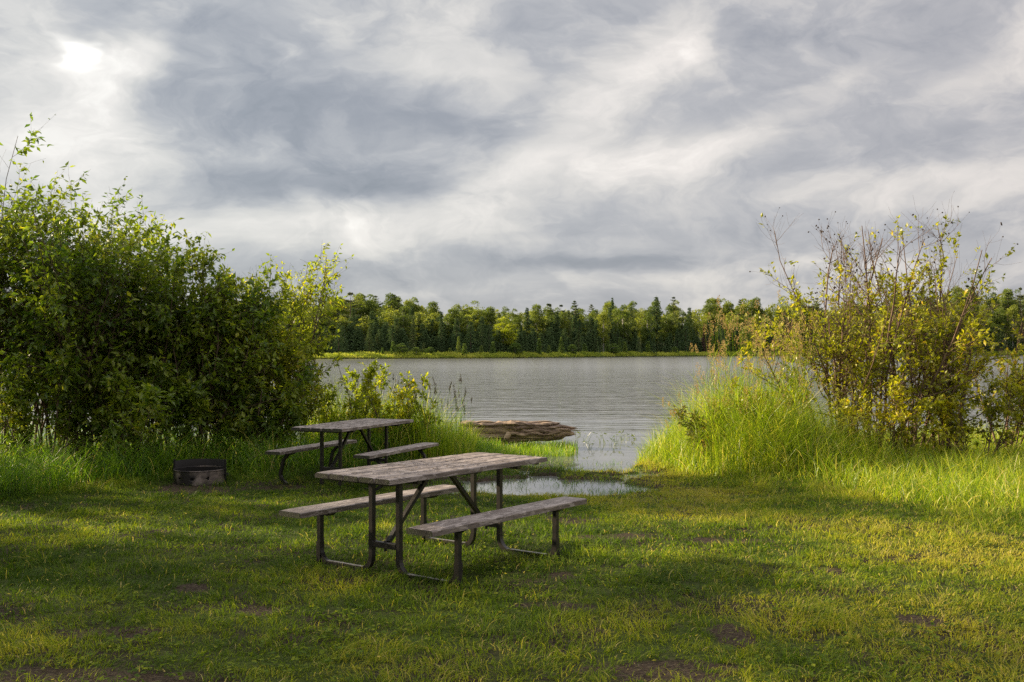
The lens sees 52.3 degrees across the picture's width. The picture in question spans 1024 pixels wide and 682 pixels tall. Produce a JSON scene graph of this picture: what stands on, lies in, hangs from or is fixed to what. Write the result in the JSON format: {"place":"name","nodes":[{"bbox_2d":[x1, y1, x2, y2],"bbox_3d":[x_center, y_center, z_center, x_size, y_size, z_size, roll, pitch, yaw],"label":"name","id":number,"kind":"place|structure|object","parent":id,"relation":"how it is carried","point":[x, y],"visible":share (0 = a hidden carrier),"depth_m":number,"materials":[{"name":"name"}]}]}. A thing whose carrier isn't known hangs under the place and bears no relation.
{"place":"outdoors","nodes":[
{"label":"outdoors","id":0,"kind":"place"},
{"bbox_2d":[0,320,1023,681],"bbox_3d":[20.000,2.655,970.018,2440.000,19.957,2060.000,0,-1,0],"label":"ground","id":1,"kind":"structure","parent":0,"point":[638,670],"depth_m":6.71,"materials":[{"name":"green plant"}]},
{"bbox_2d":[0,112,67,381],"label":"shrub","id":2,"kind":"object","parent":1,"relation":"on","point":[24,151],"visible":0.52,"depth_m":15.41,"materials":[{"name":"green plant"}]},
{"bbox_2d":[0,157,96,463],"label":"shrub","id":3,"kind":"object","parent":1,"relation":"on","point":[2,250],"visible":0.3,"depth_m":15.57,"materials":[{"name":"green plant"}]},
{"bbox_2d":[0,342,111,475],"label":"shrub","id":4,"kind":"object","parent":1,"relation":"on","point":[16,396],"visible":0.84,"depth_m":14.42,"materials":[{"name":"green plant"}]},
{"bbox_2d":[0,161,133,461],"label":"shrub","id":5,"kind":"object","parent":1,"relation":"on","point":[22,293],"visible":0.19,"depth_m":15.69,"materials":[{"name":"green plant"}]},
{"bbox_2d":[0,187,138,459],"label":"shrub","id":6,"kind":"object","parent":1,"relation":"on","point":[6,301],"visible":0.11,"depth_m":15.90,"materials":[{"name":"green plant"}]},
{"bbox_2d":[0,176,185,464],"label":"shrub","id":7,"kind":"object","parent":1,"relation":"on","point":[60,292],"visible":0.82,"depth_m":14.73,"materials":[{"name":"green plant"}]},
{"bbox_2d":[15,211,190,461],"bbox_3d":[-6.339,-0.081,16.229,2.499,4.020,2.752,0,-1,0],"label":"shrub","id":8,"kind":"object","parent":1,"relation":"on","point":[147,234],"visible":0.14,"depth_m":15.90,"materials":[{"name":"green plant"}]},
{"bbox_2d":[17,228,234,460],"bbox_3d":[-5.542,0.120,15.599,2.786,3.608,2.770,0,-1,0],"label":"shrub","id":9,"kind":"object","parent":1,"relation":"on","point":[157,334],"visible":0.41,"depth_m":15.32,"materials":[{"name":"green plant"}]},
{"bbox_2d":[76,348,211,466],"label":"shrub","id":10,"kind":"object","parent":1,"relation":"on","point":[128,405],"visible":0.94,"depth_m":14.46,"materials":[{"name":"green plant"}]},
{"bbox_2d":[81,241,267,453],"bbox_3d":[-5.454,0.206,16.199,2.931,3.449,2.416,0,-1,-24],"label":"shrub","id":11,"kind":"object","parent":1,"relation":"on","point":[226,281],"visible":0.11,"depth_m":15.79,"materials":[{"name":"green plant"}]},
{"bbox_2d":[173,459,228,485],"bbox_3d":[-4.050,1.697,13.513,0.662,0.325,0.662,0,-1,-42],"label":"fire ring","id":12,"kind":"object","parent":1,"relation":"on","point":[189,472],"visible":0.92,"depth_m":13.42,"materials":[{"name":"metal"}]},
{"bbox_2d":[125,252,290,454],"bbox_3d":[-4.641,0.282,15.964,2.468,3.311,2.262,0,-1,-21],"label":"shrub","id":13,"kind":"object","parent":1,"relation":"on","point":[215,344],"visible":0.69,"depth_m":15.51,"materials":[{"name":"green plant"}]},
{"bbox_2d":[161,368,259,458],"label":"shrub","id":14,"kind":"object","parent":1,"relation":"on","point":[197,410],"visible":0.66,"depth_m":15.17,"materials":[{"name":"green plant"}]},
{"bbox_2d":[131,263,296,462],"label":"shrub","id":15,"kind":"object","parent":1,"relation":"on","point":[240,338],"visible":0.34,"depth_m":15.73,"materials":[{"name":"green plant"}]},
{"bbox_2d":[132,229,353,450],"bbox_3d":[-4.188,0.124,16.495,3.642,3.644,2.803,0,-1,0],"label":"shrub","id":16,"kind":"object","parent":1,"relation":"on","point":[300,303],"visible":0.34,"depth_m":16.58,"materials":[{"name":"green plant"}]},
{"bbox_2d":[0,393,505,498],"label":"tall grass","id":17,"kind":"structure","parent":1,"relation":"on","point":[158,463],"depth_m":14.41,"materials":[{"name":"green plant"}]},
{"bbox_2d":[212,349,319,464],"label":"shrub","id":18,"kind":"object","parent":1,"relation":"on","point":[288,406],"visible":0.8,"depth_m":15.62,"materials":[{"name":"green plant"}]},
{"bbox_2d":[252,329,329,443],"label":"shrub","id":19,"kind":"object","parent":1,"relation":"on","point":[291,362],"visible":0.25,"depth_m":16.39,"materials":[{"name":"green plant"}]},
{"bbox_2d":[309,306,333,342],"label":"birch tree","id":20,"kind":"object","parent":1,"relation":"on","point":[320,329],"visible":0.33,"depth_m":255.61,"materials":[{"name":"green plant"}]},
{"bbox_2d":[305,372,340,435],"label":"sapling","id":21,"kind":"object","parent":1,"relation":"on","point":[334,387],"visible":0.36,"depth_m":16.88,"materials":[{"name":"green plant"}]},
{"bbox_2d":[307,382,347,434],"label":"sapling","id":22,"kind":"object","parent":1,"relation":"on","point":[332,395],"visible":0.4,"depth_m":16.76,"materials":[{"name":"green plant"}]},
{"bbox_2d":[330,323,347,352],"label":"spruce tree","id":23,"kind":"object","parent":1,"relation":"on","point":[338,349],"visible":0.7,"depth_m":243.47,"materials":[{"name":"green plant"}]},
{"bbox_2d":[318,368,363,421],"bbox_3d":[-2.936,1.194,17.269,0.972,1.489,0.510,0,-1,25],"label":"sapling","id":24,"kind":"object","parent":1,"relation":"on","point":[327,390],"visible":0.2,"depth_m":17.20,"materials":[{"name":"green plant"}]},
{"bbox_2d":[336,292,363,346],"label":"pine tree","id":25,"kind":"object","parent":1,"relation":"on","point":[350,301],"visible":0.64,"depth_m":269.06,"materials":[{"name":"green plant"}]},
{"bbox_2d":[265,418,438,490],"bbox_3d":[-2.073,1.480,13.783,1.553,0.806,1.913,0,-1,22],"label":"picnic table","id":26,"kind":"object","parent":1,"relation":"on","point":[349,427],"visible":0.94,"depth_m":13.48,"materials":[{"name":"grey wood"}]},
{"bbox_2d":[341,395,366,452],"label":"sapling","id":27,"kind":"object","parent":1,"relation":"on","point":[356,404],"visible":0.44,"depth_m":16.15,"materials":[{"name":"green plant"}]},
{"bbox_2d":[344,365,370,411],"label":"sapling","id":28,"kind":"object","parent":1,"relation":"on","point":[352,374],"visible":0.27,"depth_m":17.23,"materials":[{"name":"green plant"}]},
{"bbox_2d":[333,356,382,449],"bbox_3d":[-2.339,1.078,16.738,0.823,1.721,0.812,0,-1,40],"label":"sapling","id":29,"kind":"object","parent":1,"relation":"on","point":[371,368],"visible":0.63,"depth_m":16.65,"materials":[{"name":"green plant"}]},
{"bbox_2d":[348,294,369,332],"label":"birch tree","id":30,"kind":"object","parent":1,"relation":"on","point":[358,312],"visible":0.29,"depth_m":281.21,"materials":[{"name":"green plant"}]},
{"bbox_2d":[343,372,392,427],"bbox_3d":[-2.348,1.200,17.368,0.807,1.479,0.795,1,-1,-43],"label":"sapling","id":31,"kind":"object","parent":1,"relation":"on","point":[382,386],"visible":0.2,"depth_m":17.39,"materials":[{"name":"green plant"}]},
{"bbox_2d":[360,299,377,334],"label":"birch tree","id":32,"kind":"object","parent":1,"relation":"on","point":[369,304],"visible":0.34,"depth_m":282.39,"materials":[{"name":"green plant"}]},
{"bbox_2d":[364,328,374,351],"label":"spruce tree","id":33,"kind":"object","parent":1,"relation":"on","point":[370,345],"visible":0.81,"depth_m":247.62,"materials":[{"name":"green plant"}]},
{"bbox_2d":[361,363,397,444],"bbox_3d":[-2.125,1.147,16.898,0.591,1.602,1.284,0,-1,0],"label":"sapling","id":34,"kind":"object","parent":1,"relation":"on","point":[371,386],"visible":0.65,"depth_m":16.71,"materials":[{"name":"green plant"}]},
{"bbox_2d":[360,387,413,457],"bbox_3d":[-2.050,1.315,16.752,0.990,1.273,0.560,0,-1,-27],"label":"sapling","id":35,"kind":"object","parent":1,"relation":"on","point":[375,404],"visible":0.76,"depth_m":16.73,"materials":[{"name":"green plant"}]},
{"bbox_2d":[379,293,401,316],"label":"birch tree","id":36,"kind":"object","parent":1,"relation":"on","point":[391,302],"visible":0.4,"depth_m":290.22,"materials":[{"name":"green plant"}]},
{"bbox_2d":[386,324,398,351],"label":"spruce tree","id":37,"kind":"object","parent":1,"relation":"on","point":[392,330],"visible":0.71,"depth_m":254.34,"materials":[{"name":"green plant"}]},
{"bbox_2d":[301,368,484,459],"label":"bank grass","id":38,"kind":"structure","parent":1,"relation":"on","point":[445,449],"depth_m":16.87,"materials":[{"name":"green plant"}]},
{"bbox_2d":[374,371,414,440],"bbox_3d":[-1.951,1.228,17.339,0.792,1.485,0.668,0,-1,0],"label":"sapling","id":39,"kind":"object","parent":1,"relation":"on","point":[404,382],"visible":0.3,"depth_m":17.32,"materials":[{"name":"green plant"}]},
{"bbox_2d":[391,318,401,347],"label":"spruce tree","id":40,"kind":"object","parent":1,"relation":"on","point":[396,323],"visible":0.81,"depth_m":255.72,"materials":[{"name":"green plant"}]},
{"bbox_2d":[392,306,415,341],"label":"birch tree","id":41,"kind":"object","parent":1,"relation":"on","point":[403,318],"visible":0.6,"depth_m":264.17,"materials":[{"name":"green plant"}]},
{"bbox_2d":[387,379,424,457],"bbox_3d":[-1.697,1.297,17.043,0.531,1.372,0.712,0,-1,38],"label":"sapling","id":42,"kind":"object","parent":1,"relation":"on","point":[407,406],"visible":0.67,"depth_m":16.98,"materials":[{"name":"green plant"}]},
{"bbox_2d":[344,374,477,456],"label":"bank grass stalks","id":43,"kind":"object","parent":1,"relation":"on","point":[455,396],"visible":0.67,"depth_m":17.36,"materials":[{"name":"green plant"}]},
{"bbox_2d":[408,317,417,350],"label":"spruce tree","id":44,"kind":"object","parent":1,"relation":"on","point":[412,333],"visible":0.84,"depth_m":254.13,"materials":[{"name":"green plant"}]},
{"bbox_2d":[407,372,442,457],"bbox_3d":[-1.448,1.248,17.203,0.608,1.492,0.478,-1,-1,44],"label":"sapling","id":45,"kind":"object","parent":1,"relation":"on","point":[425,397],"visible":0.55,"depth_m":17.22,"materials":[{"name":"green plant"}]},
{"bbox_2d":[279,452,586,586],"bbox_3d":[-0.569,1.337,8.126,1.524,0.774,1.915,0,-1,37],"label":"picnic table","id":46,"kind":"object","parent":1,"relation":"on","point":[421,472],"visible":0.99,"depth_m":7.89,"materials":[{"name":"grey wood"}]},
{"bbox_2d":[425,301,440,317],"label":"birch tree","id":47,"kind":"object","parent":1,"relation":"on","point":[433,309],"visible":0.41,"depth_m":312.05,"materials":[{"name":"green plant"}]},
{"bbox_2d":[437,318,445,351],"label":"spruce tree","id":48,"kind":"object","parent":1,"relation":"on","point":[441,326],"visible":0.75,"depth_m":264.50,"materials":[{"name":"green plant"}]},
{"bbox_2d":[443,307,464,337],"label":"birch tree","id":49,"kind":"object","parent":1,"relation":"on","point":[453,314],"visible":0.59,"depth_m":270.70,"materials":[{"name":"green plant"}]},
{"bbox_2d":[449,318,463,351],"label":"spruce tree","id":50,"kind":"object","parent":1,"relation":"on","point":[456,334],"visible":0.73,"depth_m":260.70,"materials":[{"name":"green plant"}]},
{"bbox_2d":[460,315,475,348],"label":"birch tree","id":51,"kind":"object","parent":1,"relation":"on","point":[465,324],"visible":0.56,"depth_m":272.69,"materials":[{"name":"green plant"}]},
{"bbox_2d":[463,322,477,352],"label":"spruce tree","id":52,"kind":"object","parent":1,"relation":"on","point":[469,339],"visible":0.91,"depth_m":260.70,"materials":[{"name":"green plant"}]},
{"bbox_2d":[477,323,486,351],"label":"spruce tree","id":53,"kind":"object","parent":1,"relation":"on","point":[481,337],"visible":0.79,"depth_m":266.36,"materials":[{"name":"green plant"}]},
{"bbox_2d":[483,326,492,351],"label":"spruce tree","id":54,"kind":"object","parent":1,"relation":"on","point":[488,342],"visible":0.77,"depth_m":266.81,"materials":[{"name":"green plant"}]},
{"bbox_2d":[483,306,497,332],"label":"birch tree","id":55,"kind":"object","parent":1,"relation":"on","point":[491,317],"visible":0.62,"depth_m":288.13,"materials":[{"name":"green plant"}]},
{"bbox_2d":[492,317,519,348],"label":"birch tree","id":56,"kind":"object","parent":1,"relation":"on","point":[506,333],"visible":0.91,"depth_m":275.11,"materials":[{"name":"green plant"}]},
{"bbox_2d":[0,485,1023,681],"bbox_3d":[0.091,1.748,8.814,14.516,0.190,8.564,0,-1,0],"label":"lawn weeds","id":57,"kind":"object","parent":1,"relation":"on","point":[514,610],"visible":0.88,"depth_m":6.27,"materials":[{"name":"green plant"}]},
{"bbox_2d":[523,308,530,344],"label":"spruce tree","id":58,"kind":"object","parent":1,"relation":"on","point":[527,320],"visible":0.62,"depth_m":301.68,"materials":[{"name":"green plant"}]},
{"bbox_2d":[530,304,544,338],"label":"birch tree","id":59,"kind":"object","parent":1,"relation":"on","point":[537,315],"visible":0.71,"depth_m":309.80,"materials":[{"name":"green plant"}]},
{"bbox_2d":[533,312,552,347],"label":"birch tree","id":60,"kind":"object","parent":1,"relation":"on","point":[544,326],"visible":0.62,"depth_m":310.22,"materials":[{"name":"green plant"}]},
{"bbox_2d":[425,458,687,495],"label":"shore grass","id":61,"kind":"structure","parent":1,"relation":"on","point":[611,491],"depth_m":14.28,"materials":[{"name":"green plant"}]},
{"bbox_2d":[558,312,571,340],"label":"birch tree","id":62,"kind":"object","parent":1,"relation":"on","point":[564,317],"visible":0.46,"depth_m":317.87,"materials":[{"name":"green plant"}]},
{"bbox_2d":[570,315,577,350],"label":"spruce tree","id":63,"kind":"object","parent":1,"relation":"on","point":[575,329],"visible":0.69,"depth_m":321.90,"materials":[{"name":"green plant"}]},
{"bbox_2d":[574,331,582,351],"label":"spruce tree","id":64,"kind":"object","parent":1,"relation":"on","point":[578,339],"visible":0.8,"depth_m":304.74,"materials":[{"name":"green plant"}]},
{"bbox_2d":[585,316,595,350],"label":"spruce tree","id":65,"kind":"object","parent":1,"relation":"on","point":[590,325],"visible":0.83,"depth_m":316.02,"materials":[{"name":"green plant"}]},
{"bbox_2d":[595,311,611,351],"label":"birch tree","id":66,"kind":"object","parent":1,"relation":"on","point":[603,330],"visible":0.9,"depth_m":332.24,"materials":[{"name":"green plant"}]},
{"bbox_2d":[604,307,615,347],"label":"spruce tree","id":67,"kind":"object","parent":1,"relation":"on","point":[612,334],"visible":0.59,"depth_m":337.35,"materials":[{"name":"green plant"}]},
{"bbox_2d":[223,295,1023,356],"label":"forest","id":68,"kind":"object","parent":1,"relation":"on","point":[359,342],"visible":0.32,"depth_m":290.90,"materials":[{"name":"green plant"}]},
{"bbox_2d":[612,305,634,340],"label":"birch tree","id":69,"kind":"object","parent":1,"relation":"on","point":[624,314],"visible":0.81,"depth_m":342.05,"materials":[{"name":"green plant"}]},
{"bbox_2d":[639,312,656,343],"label":"birch tree","id":70,"kind":"object","parent":1,"relation":"on","point":[644,335],"visible":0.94,"depth_m":348.76,"materials":[{"name":"green plant"}]},
{"bbox_2d":[651,297,664,351],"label":"spruce tree","id":71,"kind":"object","parent":1,"relation":"on","point":[656,308],"visible":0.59,"depth_m":375.02,"materials":[{"name":"green plant"}]},
{"bbox_2d":[660,315,673,343],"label":"birch tree","id":72,"kind":"object","parent":1,"relation":"on","point":[666,327],"visible":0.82,"depth_m":362.09,"materials":[{"name":"green plant"}]},
{"bbox_2d":[666,313,680,341],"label":"birch tree","id":73,"kind":"object","parent":1,"relation":"on","point":[674,326],"visible":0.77,"depth_m":362.44,"materials":[{"name":"green plant"}]},
{"bbox_2d":[675,311,693,340],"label":"birch tree","id":74,"kind":"object","parent":1,"relation":"on","point":[682,319],"visible":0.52,"depth_m":373.30,"materials":[{"name":"green plant"}]},
{"bbox_2d":[679,322,693,351],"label":"spruce tree","id":75,"kind":"object","parent":1,"relation":"on","point":[685,331],"visible":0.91,"depth_m":358.85,"materials":[{"name":"green plant"}]},
{"bbox_2d":[686,308,694,351],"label":"spruce tree","id":76,"kind":"object","parent":1,"relation":"on","point":[689,314],"visible":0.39,"depth_m":379.31,"materials":[{"name":"green plant"}]},
{"bbox_2d":[666,396,735,462],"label":"shrub","id":77,"kind":"object","parent":1,"relation":"on","point":[681,415],"visible":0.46,"depth_m":15.90,"materials":[{"name":"green plant"}]},
{"bbox_2d":[698,299,717,336],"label":"birch tree","id":78,"kind":"object","parent":1,"relation":"on","point":[709,307],"visible":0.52,"depth_m":409.28,"materials":[{"name":"green plant"}]},
{"bbox_2d":[721,300,735,346],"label":"birch tree","id":79,"kind":"object","parent":1,"relation":"on","point":[728,310],"visible":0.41,"depth_m":407.28,"materials":[{"name":"green plant"}]},
{"bbox_2d":[735,298,751,327],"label":"birch tree","id":80,"kind":"object","parent":1,"relation":"on","point":[746,306],"visible":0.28,"depth_m":416.70,"materials":[{"name":"green plant"}]},
{"bbox_2d":[655,290,834,477],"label":"flowering grass","id":81,"kind":"structure","parent":1,"relation":"on","point":[709,399],"depth_m":14.86,"materials":[{"name":"green plant"}]},
{"bbox_2d":[748,297,764,325],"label":"birch tree","id":82,"kind":"object","parent":1,"relation":"on","point":[755,308],"visible":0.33,"depth_m":423.88,"materials":[{"name":"green plant"}]},
{"bbox_2d":[713,376,808,444],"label":"shrub","id":83,"kind":"object","parent":1,"relation":"on","point":[761,394],"visible":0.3,"depth_m":15.63,"materials":[{"name":"green plant"}]},
{"bbox_2d":[738,219,904,441],"bbox_3d":[5.255,-0.005,16.346,2.967,3.908,3.350,-1,-1,43],"label":"shrub","id":84,"kind":"object","parent":1,"relation":"on","point":[842,342],"visible":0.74,"depth_m":16.09,"materials":[{"name":"green plant"}]},
{"bbox_2d":[621,356,1023,522],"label":"sunlit tall grass","id":85,"kind":"structure","parent":1,"relation":"on","point":[867,463],"depth_m":14.45,"materials":[{"name":"green plant"}]},
{"bbox_2d":[765,287,882,445],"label":"shrub","id":86,"kind":"object","parent":1,"relation":"on","point":[844,411],"visible":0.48,"depth_m":16.22,"materials":[{"name":"green plant"}]},
{"bbox_2d":[749,198,1008,448],"bbox_3d":[5.797,-0.109,16.101,2.939,4.104,3.619,0,-1,-26],"label":"shrub","id":87,"kind":"object","parent":1,"relation":"on","point":[883,351],"visible":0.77,"depth_m":15.78,"materials":[{"name":"green plant"}]},
{"bbox_2d":[834,351,952,460],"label":"shrub","id":88,"kind":"object","parent":1,"relation":"on","point":[896,393],"visible":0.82,"depth_m":15.23,"materials":[{"name":"green plant"}]},
{"bbox_2d":[849,199,1019,454],"bbox_3d":[6.585,-0.205,16.771,2.634,4.297,2.422,0,-1,0],"label":"shrub","id":89,"kind":"object","parent":1,"relation":"on","point":[879,284],"visible":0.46,"depth_m":16.55,"materials":[{"name":"green plant"}]},
{"bbox_2d":[888,251,1023,460],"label":"shrub","id":90,"kind":"object","parent":1,"relation":"on","point":[943,324],"visible":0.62,"depth_m":16.10,"materials":[{"name":"green plant"}]},
{"bbox_2d":[916,361,1023,460],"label":"shrub","id":91,"kind":"object","parent":1,"relation":"on","point":[958,429],"visible":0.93,"depth_m":15.35,"materials":[{"name":"green plant"}]},
{"bbox_2d":[947,310,1023,450],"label":"shrub","id":92,"kind":"object","parent":1,"relation":"on","point":[1014,362],"visible":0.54,"depth_m":16.82,"materials":[{"name":"green plant"}]},
{"bbox_2d":[978,304,992,340],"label":"birch tree","id":93,"kind":"object","parent":1,"relation":"on","point":[985,307],"visible":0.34,"depth_m":435.12,"materials":[{"name":"green plant"}]},
{"bbox_2d":[982,317,999,341],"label":"birch tree","id":94,"kind":"object","parent":1,"relation":"on","point":[991,325],"visible":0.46,"depth_m":427.21,"materials":[{"name":"green plant"}]},
{"bbox_2d":[993,307,1010,339],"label":"birch tree","id":95,"kind":"object","parent":1,"relation":"on","point":[1000,315],"visible":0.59,"depth_m":437.16,"materials":[{"name":"green plant"}]},
{"bbox_2d":[998,328,1005,354],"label":"spruce tree","id":96,"kind":"object","parent":1,"relation":"on","point":[1001,341],"visible":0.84,"depth_m":420.52,"materials":[{"name":"green plant"}]},
{"bbox_2d":[995,349,1023,438],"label":"shrub","id":97,"kind":"object","parent":1,"relation":"on","point":[1019,390],"visible":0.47,"depth_m":15.90,"materials":[{"name":"green plant"}]},
{"bbox_2d":[998,288,1020,326],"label":"birch tree","id":98,"kind":"object","parent":1,"relation":"on","point":[1012,294],"visible":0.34,"depth_m":461.57,"materials":[{"name":"green plant"}]},
{"bbox_2d":[1003,304,1021,346],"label":"birch tree","id":99,"kind":"object","parent":1,"relation":"on","point":[1011,311],"visible":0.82,"depth_m":435.15,"materials":[{"name":"green plant"}]},
{"bbox_2d":[1013,287,1023,330],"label":"pine tree","id":100,"kind":"object","parent":1,"relation":"on","point":[1020,299],"visible":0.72,"depth_m":468.23,"materials":[{"name":"green plant"}]},
{"bbox_2d":[0,0,1023,325],"label":"sky","id":101,"kind":"structure","parent":0,"point":[520,155],"materials":[{"name":"grey"}]},
{"bbox_2d":[1,355,1023,495],"bbox_3d":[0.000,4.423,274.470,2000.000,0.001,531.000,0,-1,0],"label":"lake water","id":102,"kind":"structure","parent":0,"point":[591,395],"depth_m":45.59,"materials":[{"name":"grey liquid"}]},
{"bbox_2d":[450,432,578,457],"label":"reeds","id":103,"kind":"object","parent":102,"relation":"on","point":[524,448],"visible":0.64,"depth_m":18.50,"materials":[{"name":"green plant"}]},
{"bbox_2d":[459,420,580,445],"bbox_3d":[0.137,1.921,19.737,2.318,0.838,0.492,0,-1,0],"label":"driftwood log","id":104,"kind":"object","parent":102,"relation":"on","point":[514,430],"visible":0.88,"depth_m":19.62,"materials":[{"name":"brown wood"}]},
{"bbox_2d":[304,350,1023,358],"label":"marsh plants","id":105,"kind":"object","parent":102,"relation":"on","point":[374,354],"visible":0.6,"depth_m":266.92,"materials":[{"name":"green plant"}]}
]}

